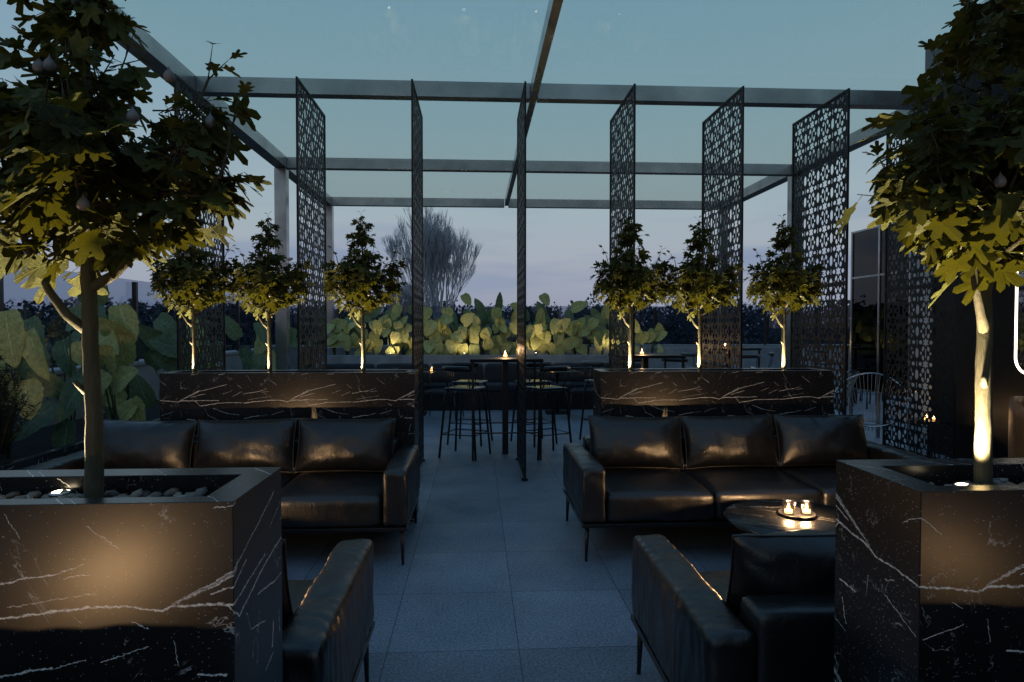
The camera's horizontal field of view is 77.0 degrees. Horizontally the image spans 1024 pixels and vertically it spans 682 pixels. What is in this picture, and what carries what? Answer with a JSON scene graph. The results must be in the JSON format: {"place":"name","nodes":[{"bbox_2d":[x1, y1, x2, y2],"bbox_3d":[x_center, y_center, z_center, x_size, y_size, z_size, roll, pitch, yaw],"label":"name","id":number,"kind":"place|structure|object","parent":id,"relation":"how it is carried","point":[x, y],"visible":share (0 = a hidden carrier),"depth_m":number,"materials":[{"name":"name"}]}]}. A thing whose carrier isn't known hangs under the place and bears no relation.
{"place":"outdoors","nodes":[
{"label":"outdoors","id":0,"kind":"place"},
{"bbox_2d":[8,328,837,368],"bbox_3d":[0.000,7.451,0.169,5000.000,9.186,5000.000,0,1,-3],"label":"ground","id":1,"kind":"structure","parent":0,"point":[48,344],"depth_m":324.36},
{"bbox_2d":[375,271,435,336],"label":"bare tree","id":2,"kind":"object","parent":1,"relation":"on","point":[405,298],"visible":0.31,"depth_m":67.52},
{"bbox_2d":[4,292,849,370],"bbox_3d":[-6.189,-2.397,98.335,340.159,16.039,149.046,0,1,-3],"label":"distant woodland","id":3,"kind":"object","parent":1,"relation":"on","point":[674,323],"visible":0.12,"depth_m":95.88,"materials":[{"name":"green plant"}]},
{"bbox_2d":[381,207,481,343],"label":"bare tree","id":4,"kind":"object","parent":1,"relation":"on","point":[439,247],"visible":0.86,"depth_m":60.74,"materials":[{"name":"plant"}]},
{"bbox_2d":[0,0,988,327],"label":"sky","id":5,"kind":"structure","parent":0,"point":[795,44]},
{"bbox_2d":[282,390,949,681],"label":"terrace floor","id":6,"kind":"structure","parent":0,"point":[495,577],"depth_m":3.99,"materials":[{"name":"grey tile"}]},
{"bbox_2d":[0,401,159,469],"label":"planting bed","id":7,"kind":"object","parent":6,"relation":"on","point":[36,448],"visible":0.01,"depth_m":5.54,"materials":[{"name":"black stone"}]},
{"bbox_2d":[0,348,41,459],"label":"feathery shrub","id":8,"kind":"object","parent":7,"relation":"on","point":[7,415],"visible":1,"depth_m":4.67,"materials":[{"name":"green plant"}]},
{"bbox_2d":[0,309,49,458],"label":"giant leaf plant","id":9,"kind":"object","parent":7,"relation":"on","point":[17,342],"visible":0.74,"depth_m":4.94,"materials":[{"name":"plant"}]},
{"bbox_2d":[14,304,99,447],"bbox_3d":[-4.049,0.383,5.606,0.855,1.421,0.297,0,1,-3],"label":"giant leaf plant","id":10,"kind":"object","parent":7,"relation":"in","point":[70,395],"visible":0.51,"depth_m":5.63,"materials":[{"name":"plant"}]},
{"bbox_2d":[11,275,109,400],"bbox_3d":[-4.258,0.116,6.093,0.862,1.617,0.190,0,1,-3],"label":"giant leaf plant","id":11,"kind":"object","parent":7,"relation":"on","point":[59,349],"visible":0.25,"depth_m":6.04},
{"bbox_2d":[66,305,112,419],"bbox_3d":[-4.655,0.237,7.125,0.608,1.325,0.290,0,1,-3],"label":"giant leaf plant","id":12,"kind":"object","parent":7,"relation":"on","point":[75,335],"visible":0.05,"depth_m":7.13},
{"bbox_2d":[68,341,145,420],"bbox_3d":[-3.777,0.449,6.062,0.704,0.953,0.219,0,1,-3],"label":"giant leaf plant","id":13,"kind":"object","parent":7,"relation":"in","point":[120,378],"visible":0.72,"depth_m":6.03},
{"bbox_2d":[98,303,138,408],"bbox_3d":[-4.044,0.264,6.504,0.452,1.301,0.435,0,1,20],"label":"giant leaf plant","id":14,"kind":"object","parent":7,"relation":"on","point":[119,330],"visible":0.69,"depth_m":6.50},
{"bbox_2d":[123,312,185,403],"bbox_3d":[-4.307,0.277,7.521,0.903,1.234,0.293,-1,1,-27],"label":"giant leaf plant","id":15,"kind":"object","parent":7,"relation":"on","point":[163,321],"visible":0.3,"depth_m":7.58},
{"bbox_2d":[131,328,187,409],"bbox_3d":[-3.869,0.379,7.065,0.529,1.052,0.304,0,1,-3],"label":"giant leaf plant","id":16,"kind":"object","parent":7,"relation":"in","point":[164,344],"visible":0.6,"depth_m":7.07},
{"bbox_2d":[185,317,209,360],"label":"giant leaf plant","id":17,"kind":"object","parent":7,"relation":"on","point":[208,341],"visible":0.09,"depth_m":9.26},
{"bbox_2d":[186,319,218,368],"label":"giant leaf plant","id":18,"kind":"object","parent":7,"relation":"on","point":[197,341],"visible":0.07,"depth_m":8.50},
{"bbox_2d":[188,341,222,369],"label":"giant leaf plant","id":19,"kind":"object","parent":7,"relation":"in","point":[211,354],"visible":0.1,"depth_m":8.14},
{"bbox_2d":[222,315,266,369],"bbox_3d":[-4.171,0.209,10.104,0.688,1.247,0.208,0,1,-14],"label":"giant leaf plant","id":20,"kind":"object","parent":7,"relation":"on","point":[234,332],"visible":0.66,"depth_m":10.09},
{"bbox_2d":[254,322,275,369],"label":"giant leaf plant","id":21,"kind":"object","parent":7,"relation":"on","point":[260,346],"visible":0.48,"depth_m":11.07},
{"bbox_2d":[267,327,296,364],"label":"giant leaf plant","id":22,"kind":"object","parent":7,"relation":"on","point":[293,332],"visible":0.08,"depth_m":12.12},
{"bbox_2d":[291,310,324,369],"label":"giant leaf plant","id":23,"kind":"object","parent":7,"relation":"in","point":[294,344],"visible":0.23,"depth_m":12.88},
{"bbox_2d":[9,348,267,432],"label":"parapet wall","id":24,"kind":"structure","parent":6,"relation":"on","point":[148,374],"depth_m":9.04,"materials":[{"name":"concrete"}]},
{"bbox_2d":[0,267,265,371],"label":"glass balustrade","id":25,"kind":"object","parent":24,"relation":"on","point":[135,296],"visible":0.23,"depth_m":8.83,"materials":[{"name":"clear glass"}]},
{"bbox_2d":[0,467,282,681],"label":"marble planter","id":26,"kind":"object","parent":6,"relation":"on","point":[154,589],"visible":1,"depth_m":1.28,"materials":[{"name":"stone"}]},
{"bbox_2d":[0,487,207,498],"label":"pebbles","id":27,"kind":"object","parent":26,"relation":"on","point":[176,492],"visible":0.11,"depth_m":1.47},
{"bbox_2d":[48,489,72,497],"bbox_3d":[-1.037,0.351,1.478,0.048,0.016,0.048,0,1,-3],"label":"planter uplight","id":28,"kind":"object","parent":27,"relation":"on","point":[55,493],"visible":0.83,"depth_m":1.47,"materials":[{"name":"metal"}]},
{"bbox_2d":[0,0,272,497],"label":"fig tree","id":29,"kind":"object","parent":26,"relation":"in","point":[68,167],"visible":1,"depth_m":1.37,"materials":[{"name":"green plant"}]},
{"bbox_2d":[174,74,225,370],"bbox_3d":[-3.143,-0.563,6.535,0.060,3.830,1.120,0,1,-3],"label":"lattice screen","id":30,"kind":"object","parent":6,"relation":"on","point":[178,81],"visible":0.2,"depth_m":6.59,"materials":[{"name":"black metal"}]},
{"bbox_2d":[20,418,419,564],"bbox_3d":[-1.894,0.981,4.400,2.450,0.840,0.946,0,1,-3],"label":"leather sofa","id":31,"kind":"object","parent":6,"relation":"on","point":[348,475],"visible":0.66,"depth_m":4.48,"materials":[{"name":"black leather"}]},
{"bbox_2d":[160,369,418,521],"bbox_3d":[-1.700,0.811,5.038,1.893,1.150,0.330,0,1,-3],"label":"marble planter","id":32,"kind":"object","parent":6,"relation":"on","point":[265,394],"visible":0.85,"depth_m":4.87,"materials":[{"name":"stone"}]},
{"bbox_2d":[146,218,239,372],"bbox_3d":[-2.454,-0.360,4.974,0.576,1.386,0.561,1,2,31],"label":"fig tree","id":33,"kind":"object","parent":32,"relation":"on","point":[183,277],"visible":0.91,"depth_m":4.91,"materials":[{"name":"green plant"}]},
{"bbox_2d":[225,211,315,371],"bbox_3d":[-1.882,-0.341,5.005,0.576,1.345,0.561,1,2,45],"label":"fig tree","id":34,"kind":"object","parent":32,"relation":"on","point":[262,283],"visible":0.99,"depth_m":4.95,"materials":[{"name":"green plant"}]},
{"bbox_2d":[320,209,407,371],"bbox_3d":[-1.164,-0.352,5.045,0.576,1.366,0.561,1,2,38],"label":"fig tree","id":35,"kind":"object","parent":32,"relation":"on","point":[358,279],"visible":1,"depth_m":4.99,"materials":[{"name":"green plant"}]},
{"bbox_2d":[295,76,326,369],"bbox_3d":[-2.040,-0.565,6.596,0.060,3.830,1.120,0,1,-3],"label":"lattice screen","id":36,"kind":"object","parent":6,"relation":"on","point":[310,207],"visible":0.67,"depth_m":6.53,"materials":[{"name":"black metal"}]},
{"bbox_2d":[282,539,374,681],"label":"leather sofa","id":37,"kind":"object","parent":6,"relation":"on","point":[328,624],"visible":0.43,"depth_m":2.12,"materials":[{"name":"black leather"}]},
{"bbox_2d":[411,79,424,465],"bbox_3d":[-0.972,-0.566,6.655,0.060,3.830,1.120,0,1,-3],"label":"lattice screen","id":38,"kind":"object","parent":6,"relation":"on","point":[417,220],"visible":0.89,"depth_m":6.66,"materials":[{"name":"black metal"}]},
{"bbox_2d":[424,368,463,421],"bbox_3d":[-1.136,0.842,10.379,0.598,0.847,0.649,0,1,9],"label":"rope chair","id":39,"kind":"object","parent":6,"relation":"on","point":[437,391],"visible":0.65,"depth_m":10.13,"materials":[{"name":"black metal"}]},
{"bbox_2d":[438,366,490,460],"bbox_3d":[-0.547,0.806,7.440,0.481,1.054,0.478,0,1,21],"label":"bar stool","id":40,"kind":"object","parent":6,"relation":"on","point":[458,388],"visible":0.93,"depth_m":7.34,"materials":[{"name":"black metal"}]},
{"bbox_2d":[447,362,492,445],"bbox_3d":[-0.544,0.786,8.291,0.481,1.054,0.478,0,1,17],"label":"bar stool","id":41,"kind":"object","parent":6,"relation":"on","point":[466,381],"visible":0.91,"depth_m":8.17,"materials":[{"name":"black metal"}]},
{"bbox_2d":[322,363,640,410],"bbox_3d":[-0.506,0.826,11.832,6.100,0.812,0.705,0,1,-3],"label":"banquette bench","id":42,"kind":"object","parent":6,"relation":"on","point":[493,374],"visible":0.21,"depth_m":11.59,"materials":[{"name":"black metal"}]},
{"bbox_2d":[68,0,931,369],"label":"pergola","id":43,"kind":"object","parent":6,"relation":"on","point":[158,56],"visible":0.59,"depth_m":7.64,"materials":[{"name":"grey paint"}]},
{"bbox_2d":[470,356,543,460],"bbox_3d":[-0.079,0.761,7.576,0.820,1.135,0.820,0,1,-3],"label":"table","id":44,"kind":"object","parent":6,"relation":"on","point":[505,361],"visible":0.96,"depth_m":7.53,"materials":[{"name":"black metal"}]},
{"bbox_2d":[515,81,527,480],"bbox_3d":[0.096,-0.568,6.715,0.060,3.830,1.120,0,1,-3],"label":"lattice screen","id":45,"kind":"object","parent":6,"relation":"on","point":[521,286],"visible":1,"depth_m":6.61,"materials":[{"name":"black metal"}]},
{"bbox_2d":[510,362,557,443],"bbox_3d":[0.285,0.786,8.307,0.481,1.054,0.478,-1,1,-23],"label":"bar stool","id":46,"kind":"object","parent":6,"relation":"on","point":[530,381],"visible":0.59,"depth_m":8.21,"materials":[{"name":"black metal"}]},
{"bbox_2d":[526,367,553,413],"bbox_3d":[0.369,0.837,10.613,0.598,0.847,0.649,0,1,-11],"label":"rope chair","id":47,"kind":"object","parent":6,"relation":"on","point":[527,368],"visible":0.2,"depth_m":10.36,"materials":[{"name":"black metal"}]},
{"bbox_2d":[316,346,781,383],"bbox_3d":[0.982,0.658,13.444,9.550,1.075,2.300,0,1,-3],"label":"stepped concrete planter","id":48,"kind":"object","parent":6,"relation":"on","point":[342,357],"visible":0.04,"depth_m":12.83,"materials":[{"name":"concrete"}]},
{"bbox_2d":[323,318,346,354],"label":"giant leaf plant","id":49,"kind":"object","parent":48,"relation":"in","point":[335,325],"visible":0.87,"depth_m":12.45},
{"bbox_2d":[337,322,357,354],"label":"giant leaf plant","id":50,"kind":"object","parent":48,"relation":"in","point":[347,342],"visible":0.96,"depth_m":12.32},
{"bbox_2d":[342,316,359,338],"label":"giant leaf plant","id":51,"kind":"object","parent":48,"relation":"on","point":[353,329],"visible":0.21,"depth_m":13.07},
{"bbox_2d":[353,316,367,354],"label":"giant leaf plant","id":52,"kind":"object","parent":48,"relation":"in","point":[357,343],"visible":0.45,"depth_m":12.39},
{"bbox_2d":[364,302,383,336],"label":"giant leaf plant","id":53,"kind":"object","parent":48,"relation":"on","point":[375,313],"visible":0.34,"depth_m":13.41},
{"bbox_2d":[365,314,387,354],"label":"giant leaf plant","id":54,"kind":"object","parent":48,"relation":"in","point":[374,342],"visible":0.83,"depth_m":12.56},
{"bbox_2d":[381,318,402,354],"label":"giant leaf plant","id":55,"kind":"object","parent":48,"relation":"in","point":[386,324],"visible":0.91,"depth_m":12.41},
{"bbox_2d":[385,305,406,336],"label":"giant leaf plant","id":56,"kind":"object","parent":48,"relation":"on","point":[388,312],"visible":0.27,"depth_m":13.10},
{"bbox_2d":[391,304,411,354],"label":"giant leaf plant","id":57,"kind":"object","parent":48,"relation":"in","point":[404,340],"visible":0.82,"depth_m":12.62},
{"bbox_2d":[421,306,449,354],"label":"giant leaf plant","id":58,"kind":"object","parent":48,"relation":"in","point":[433,344],"visible":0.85,"depth_m":12.45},
{"bbox_2d":[434,307,460,352],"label":"giant leaf plant","id":59,"kind":"object","parent":48,"relation":"in","point":[445,332],"visible":0.43,"depth_m":12.70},
{"bbox_2d":[447,312,461,332],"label":"giant leaf plant","id":60,"kind":"object","parent":48,"relation":"on","point":[455,324],"visible":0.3,"depth_m":13.24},
{"bbox_2d":[440,313,474,354],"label":"giant leaf plant","id":61,"kind":"object","parent":48,"relation":"in","point":[452,347],"visible":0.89,"depth_m":12.53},
{"bbox_2d":[458,293,478,354],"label":"giant leaf plant","id":62,"kind":"object","parent":48,"relation":"in","point":[466,298],"visible":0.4,"depth_m":12.74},
{"bbox_2d":[463,298,486,331],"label":"giant leaf plant","id":63,"kind":"object","parent":48,"relation":"on","point":[480,309],"visible":0.45,"depth_m":13.34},
{"bbox_2d":[468,315,493,354],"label":"giant leaf plant","id":64,"kind":"object","parent":48,"relation":"in","point":[484,335],"visible":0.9,"depth_m":12.63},
{"bbox_2d":[480,292,502,339],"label":"giant leaf plant","id":65,"kind":"object","parent":48,"relation":"on","point":[487,318],"visible":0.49,"depth_m":13.30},
{"bbox_2d":[489,307,511,354],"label":"giant leaf plant","id":66,"kind":"object","parent":48,"relation":"in","point":[499,341],"visible":0.91,"depth_m":12.77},
{"bbox_2d":[499,310,516,354],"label":"giant leaf plant","id":67,"kind":"object","parent":48,"relation":"in","point":[512,351],"visible":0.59,"depth_m":12.84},
{"bbox_2d":[509,302,542,354],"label":"giant leaf plant","id":68,"kind":"object","parent":48,"relation":"in","point":[532,330],"visible":0.41,"depth_m":12.55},
{"bbox_2d":[527,320,546,354],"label":"giant leaf plant","id":69,"kind":"object","parent":48,"relation":"in","point":[535,342],"visible":0.71,"depth_m":12.80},
{"bbox_2d":[533,301,551,331],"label":"giant leaf plant","id":70,"kind":"object","parent":48,"relation":"on","point":[539,305],"visible":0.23,"depth_m":13.38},
{"bbox_2d":[536,293,555,354],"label":"giant leaf plant","id":71,"kind":"object","parent":48,"relation":"in","point":[544,298],"visible":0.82,"depth_m":12.76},
{"bbox_2d":[550,318,579,354],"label":"giant leaf plant","id":72,"kind":"object","parent":48,"relation":"in","point":[558,327],"visible":0.92,"depth_m":12.57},
{"bbox_2d":[565,301,592,354],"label":"giant leaf plant","id":73,"kind":"object","parent":48,"relation":"in","point":[575,328],"visible":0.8,"depth_m":12.79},
{"bbox_2d":[579,317,598,354],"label":"giant leaf plant","id":74,"kind":"object","parent":48,"relation":"in","point":[593,322],"visible":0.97,"depth_m":12.75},
{"bbox_2d":[584,308,605,346],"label":"giant leaf plant","id":75,"kind":"object","parent":48,"relation":"on","point":[593,312],"visible":0.45,"depth_m":13.43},
{"bbox_2d":[594,304,614,354],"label":"giant leaf plant","id":76,"kind":"object","parent":48,"relation":"in","point":[599,346],"visible":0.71,"depth_m":12.70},
{"bbox_2d":[594,314,618,337],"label":"giant leaf plant","id":77,"kind":"object","parent":48,"relation":"on","point":[601,319],"visible":0.25,"depth_m":13.42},
{"bbox_2d":[635,329,656,352],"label":"giant leaf plant","id":78,"kind":"object","parent":48,"relation":"in","point":[642,337],"visible":0.76,"depth_m":12.87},
{"bbox_2d":[647,323,667,352],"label":"giant leaf plant","id":79,"kind":"object","parent":48,"relation":"in","point":[660,331],"visible":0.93,"depth_m":12.91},
{"bbox_2d":[526,366,571,460],"bbox_3d":[0.402,0.805,7.473,0.481,1.054,0.478,-1,1,-27],"label":"bar stool","id":80,"kind":"object","parent":6,"relation":"on","point":[551,388],"visible":0.88,"depth_m":7.37,"materials":[{"name":"black metal"}]},
{"bbox_2d":[536,370,579,414],"bbox_3d":[0.785,0.883,11.133,0.700,0.730,0.560,0,1,-3],"label":"table","id":81,"kind":"object","parent":6,"relation":"on","point":[560,412],"visible":0.58,"depth_m":11.10,"materials":[{"name":"black metal"}]},
{"bbox_2d":[267,344,849,388],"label":"parapet wall","id":82,"kind":"structure","parent":6,"relation":"on","point":[293,358],"depth_m":15.06,"materials":[{"name":"concrete"}]},
{"bbox_2d":[266,306,820,344],"bbox_3d":[2.672,-0.360,14.993,16.600,0.900,0.079,0,1,-3],"label":"glass balustrade","id":83,"kind":"object","parent":82,"relation":"on","point":[764,326],"visible":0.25,"depth_m":15.07,"materials":[{"name":"clear glass"}]},
{"bbox_2d":[569,367,604,415],"bbox_3d":[1.231,0.838,10.560,0.598,0.847,0.649,0,1,5],"label":"rope chair","id":84,"kind":"object","parent":6,"relation":"on","point":[580,390],"visible":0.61,"depth_m":10.32,"materials":[{"name":"black metal"}]},
{"bbox_2d":[579,361,602,439],"bbox_3d":[1.194,0.783,8.443,0.478,1.054,0.481,-1,2,-33],"label":"bar stool","id":85,"kind":"object","parent":6,"relation":"on","point":[591,363],"visible":0.28,"depth_m":8.46,"materials":[{"name":"black metal"}]},
{"bbox_2d":[609,83,635,368],"bbox_3d":[1.148,-0.569,6.773,0.060,3.830,1.120,0,1,-3],"label":"lattice screen","id":86,"kind":"object","parent":6,"relation":"on","point":[615,182],"visible":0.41,"depth_m":6.74,"materials":[{"name":"black metal"}]},
{"bbox_2d":[608,353,685,368],"bbox_3d":[1.753,0.740,8.479,0.820,1.135,0.820,0,1,-3],"label":"table","id":87,"kind":"object","parent":6,"relation":"on","point":[645,357],"visible":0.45,"depth_m":8.10,"materials":[{"name":"black metal"}]},
{"bbox_2d":[662,358,687,361],"bbox_3d":[2.227,0.768,9.117,0.481,1.054,0.478,1,2,37],"label":"bar stool","id":88,"kind":"object","parent":6,"relation":"on","point":[675,359],"visible":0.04,"depth_m":9.24,"materials":[{"name":"black metal"}]},
{"bbox_2d":[593,368,833,433],"bbox_3d":[1.611,0.807,5.222,1.865,1.150,0.330,0,1,-3],"label":"marble planter","id":89,"kind":"object","parent":6,"relation":"on","point":[664,392],"visible":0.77,"depth_m":5.05,"materials":[{"name":"stone"}]},
{"bbox_2d":[589,210,672,370],"bbox_3d":[0.954,-0.364,5.163,0.576,1.386,0.561,1,2,31],"label":"fig tree","id":90,"kind":"object","parent":89,"relation":"on","point":[624,283],"visible":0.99,"depth_m":5.09,"materials":[{"name":"green plant"}]},
{"bbox_2d":[658,215,743,370],"bbox_3d":[1.520,-0.345,5.194,0.576,1.345,0.561,1,2,45],"label":"fig tree","id":91,"kind":"object","parent":89,"relation":"on","point":[695,284],"visible":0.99,"depth_m":5.14,"materials":[{"name":"green plant"}]},
{"bbox_2d":[743,214,827,369],"bbox_3d":[2.218,-0.356,5.233,0.576,1.366,0.561,1,2,38],"label":"fig tree","id":92,"kind":"object","parent":89,"relation":"on","point":[792,285],"visible":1,"depth_m":5.17,"materials":[{"name":"green plant"}]},
{"bbox_2d":[701,86,743,367],"bbox_3d":[2.212,-0.570,6.832,0.060,3.830,1.120,0,1,-3],"label":"lattice screen","id":93,"kind":"object","parent":6,"relation":"on","point":[735,236],"visible":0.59,"depth_m":6.70,"materials":[{"name":"black metal"}]},
{"bbox_2d":[697,347,761,367],"bbox_3d":[3.739,0.680,11.143,0.820,1.135,0.820,0,1,-3],"label":"table","id":94,"kind":"object","parent":6,"relation":"on","point":[749,348],"visible":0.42,"depth_m":10.76,"materials":[{"name":"black metal"}]},
{"bbox_2d":[631,529,835,681],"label":"leather sofa","id":95,"kind":"object","parent":6,"relation":"on","point":[762,609],"visible":0.56,"depth_m":2.03,"materials":[{"name":"black leather"}]},
{"bbox_2d":[563,414,930,561],"bbox_3d":[1.634,0.976,4.596,2.450,0.840,0.946,0,1,-3],"label":"leather sofa","id":96,"kind":"object","parent":6,"relation":"on","point":[623,472],"visible":0.8,"depth_m":4.64,"materials":[{"name":"black leather"}]},
{"bbox_2d":[724,500,835,533],"bbox_3d":[1.613,1.208,3.623,0.800,0.420,0.800,0,1,-3],"label":"coffee table","id":97,"kind":"object","parent":6,"relation":"on","point":[758,517],"visible":0.37,"depth_m":3.64,"materials":[{"name":"black stone"}]},
{"bbox_2d":[778,508,815,519],"bbox_3d":[1.630,0.989,3.679,0.200,0.014,0.200,0,1,-3],"label":"round tray","id":98,"kind":"object","parent":97,"relation":"on","point":[798,515],"visible":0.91,"depth_m":3.67,"materials":[{"name":"gold metal"}]},
{"bbox_2d":[790,88,849,414],"bbox_3d":[3.267,-0.572,6.891,0.060,3.830,1.120,0,1,-3],"label":"lattice screen","id":99,"kind":"object","parent":6,"relation":"on","point":[841,283],"visible":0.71,"depth_m":6.72,"materials":[{"name":"black metal"}]},
{"bbox_2d":[824,345,862,405],"bbox_3d":[6.668,0.649,12.507,0.820,1.135,0.820,0,1,-3],"label":"table","id":100,"kind":"object","parent":6,"relation":"on","point":[848,347],"visible":0.19,"depth_m":12.33,"materials":[{"name":"black metal"}]},
{"bbox_2d":[834,369,859,410],"bbox_3d":[4.456,0.837,9.034,0.825,0.924,0.767,-1,2,-33],"label":"wire lounge chair","id":101,"kind":"object","parent":6,"relation":"on","point":[850,383],"visible":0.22,"depth_m":8.83,"materials":[{"name":"black metal"}]},
{"bbox_2d":[834,372,909,447],"bbox_3d":[4.353,0.865,7.823,0.825,0.924,0.767,1,2,32],"label":"wire lounge chair","id":102,"kind":"object","parent":6,"relation":"on","point":[877,425],"visible":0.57,"depth_m":7.96,"materials":[{"name":"metal"}]},
{"bbox_2d":[849,222,912,445],"bbox_3d":[4.947,-0.127,8.670,0.040,2.860,1.285,0,1,-3],"label":"smoked glass partition","id":103,"kind":"object","parent":6,"relation":"on","point":[867,299],"visible":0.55,"depth_m":8.81,"materials":[{"name":"glass"}]},
{"bbox_2d":[882,90,959,458],"bbox_3d":[4.387,-0.573,6.953,0.060,3.830,1.120,0,1,-3],"label":"lattice screen","id":104,"kind":"object","parent":6,"relation":"on","point":[931,285],"visible":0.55,"depth_m":6.97,"materials":[{"name":"black metal"}]},
{"bbox_2d":[834,458,1023,681],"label":"marble planter","id":105,"kind":"object","parent":6,"relation":"on","point":[929,582],"visible":1,"depth_m":1.39,"materials":[{"name":"stone"}]},
{"bbox_2d":[835,0,1023,484],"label":"fig tree","id":106,"kind":"object","parent":105,"relation":"on","point":[957,205],"visible":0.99,"depth_m":1.47,"materials":[{"name":"green plant"}]},
{"bbox_2d":[929,478,1023,485],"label":"pebbles","id":107,"kind":"object","parent":105,"relation":"on","point":[1000,481],"visible":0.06,"depth_m":1.58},
{"bbox_2d":[907,417,951,455],"bbox_3d":[4.632,1.107,7.145,0.440,0.462,0.440,0,1,-3],"label":"coffee table","id":108,"kind":"object","parent":6,"relation":"on","point":[927,424],"visible":0.27,"depth_m":7.12,"materials":[{"name":"black metal"}]},
{"bbox_2d":[1008,396,1023,457],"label":"tub chair","id":109,"kind":"object","parent":6,"relation":"on","point":[1016,430],"visible":0.77,"depth_m":5.46,"materials":[{"name":"leather"}]},
{"bbox_2d":[910,3,1023,458],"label":"dark building","id":110,"kind":"structure","parent":0,"point":[1007,379],"depth_m":7.08,"materials":[{"name":"grey metal"}]},
{"bbox_2d":[1014,253,1023,373],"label":"illuminated mirror","id":111,"kind":"object","parent":110,"relation":"attached to","point":[1019,331],"visible":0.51,"depth_m":6.42,"materials":[{"name":"beige mirror"}]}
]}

